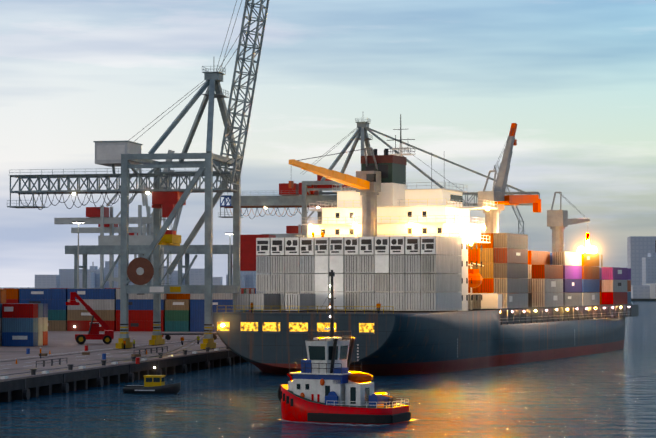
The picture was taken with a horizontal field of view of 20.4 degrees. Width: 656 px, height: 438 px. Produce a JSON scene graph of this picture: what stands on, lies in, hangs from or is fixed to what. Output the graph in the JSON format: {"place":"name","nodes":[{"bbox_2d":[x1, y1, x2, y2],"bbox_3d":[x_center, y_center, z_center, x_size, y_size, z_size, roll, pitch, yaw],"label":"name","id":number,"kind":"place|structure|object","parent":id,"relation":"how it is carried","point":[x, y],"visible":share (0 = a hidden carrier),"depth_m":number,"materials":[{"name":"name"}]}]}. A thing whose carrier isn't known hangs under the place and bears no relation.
{"place":"outdoors","nodes":[
{"label":"outdoors","id":0,"kind":"place"},
{"bbox_2d":[0,331,247,401],"bbox_3d":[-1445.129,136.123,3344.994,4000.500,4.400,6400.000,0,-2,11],"label":"quay","id":1,"kind":"structure","parent":0,"point":[65,366],"depth_m":277.15,"materials":[{"name":"concrete"}]},
{"bbox_2d":[66,292,113,343],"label":"reach stacker","id":2,"kind":"object","parent":1,"relation":"on","point":[107,337],"visible":1,"depth_m":348.35,"materials":[{"name":"red paint"}]},
{"bbox_2d":[7,0,268,349],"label":"quay crane","id":3,"kind":"object","parent":1,"relation":"on","point":[139,272],"visible":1,"depth_m":330.33,"materials":[{"name":"grey paint"}]},
{"bbox_2d":[0,288,279,345],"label":"shipping containers","id":4,"kind":"object","parent":1,"relation":"on","point":[31,316],"visible":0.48,"depth_m":447.64,"materials":[{"name":"metal"}]},
{"bbox_2d":[72,221,232,288],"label":"light poles","id":5,"kind":"object","parent":1,"relation":"on","point":[78,222],"visible":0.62,"depth_m":537.57,"materials":[{"name":"metal"}]},
{"bbox_2d":[161,325,216,339],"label":"terminal truck","id":6,"kind":"object","parent":1,"relation":"on","point":[167,336],"visible":0.35,"depth_m":375.80,"materials":[{"name":"metal"}]},
{"bbox_2d":[15,231,380,363],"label":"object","id":7,"kind":"object","parent":1,"relation":"on","point":[198,339],"visible":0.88,"depth_m":280.55,"materials":[{"name":"metal"}]},
{"bbox_2d":[54,150,523,287],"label":"yard gantry","id":8,"kind":"object","parent":1,"relation":"on","point":[140,241],"visible":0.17,"depth_m":654.19,"materials":[{"name":"metal"}]},
{"bbox_2d":[218,118,539,236],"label":"quay crane","id":9,"kind":"object","parent":1,"relation":"on","point":[303,194],"visible":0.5,"depth_m":479.66,"materials":[{"name":"grey paint"}]},
{"bbox_2d":[0,287,655,437],"bbox_3d":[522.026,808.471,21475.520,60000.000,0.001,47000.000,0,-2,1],"label":"water","id":10,"kind":"structure","parent":0,"point":[611,394],"depth_m":207.29,"materials":[{"name":"blue liquid"}]},
{"bbox_2d":[123,367,180,393],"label":"launch","id":11,"kind":"object","parent":10,"relation":"on","point":[154,384],"visible":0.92,"depth_m":230.32,"materials":[{"name":"black metal"}]},
{"bbox_2d":[278,270,418,425],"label":"tug","id":12,"kind":"object","parent":10,"relation":"on","point":[325,385],"visible":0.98,"depth_m":181.87,"materials":[{"name":"paint"}]},
{"bbox_2d":[212,255,638,375],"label":"ship hull","id":13,"kind":"object","parent":10,"relation":"on","point":[393,342],"visible":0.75,"depth_m":281.44,"materials":[{"name":"black metal"}]},
{"bbox_2d":[235,233,631,310],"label":"shipping containers","id":14,"kind":"object","parent":13,"relation":"on","point":[410,273],"visible":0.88,"depth_m":291.71,"materials":[{"name":"grey metal"}]},
{"bbox_2d":[289,114,596,310],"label":"ship superstructure","id":15,"kind":"object","parent":13,"relation":"on","point":[381,200],"visible":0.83,"depth_m":304.31,"materials":[{"name":"white metal"}]},
{"bbox_2d":[0,0,655,286],"label":"sky","id":16,"kind":"structure","parent":0,"point":[576,79],"materials":[{"name":"blue"}]},
{"bbox_2d":[35,236,655,300],"bbox_3d":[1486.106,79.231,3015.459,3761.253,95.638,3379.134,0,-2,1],"label":"building","id":17,"kind":"structure","parent":0,"point":[641,257],"depth_m":2300.61,"materials":[{"name":"concrete"}]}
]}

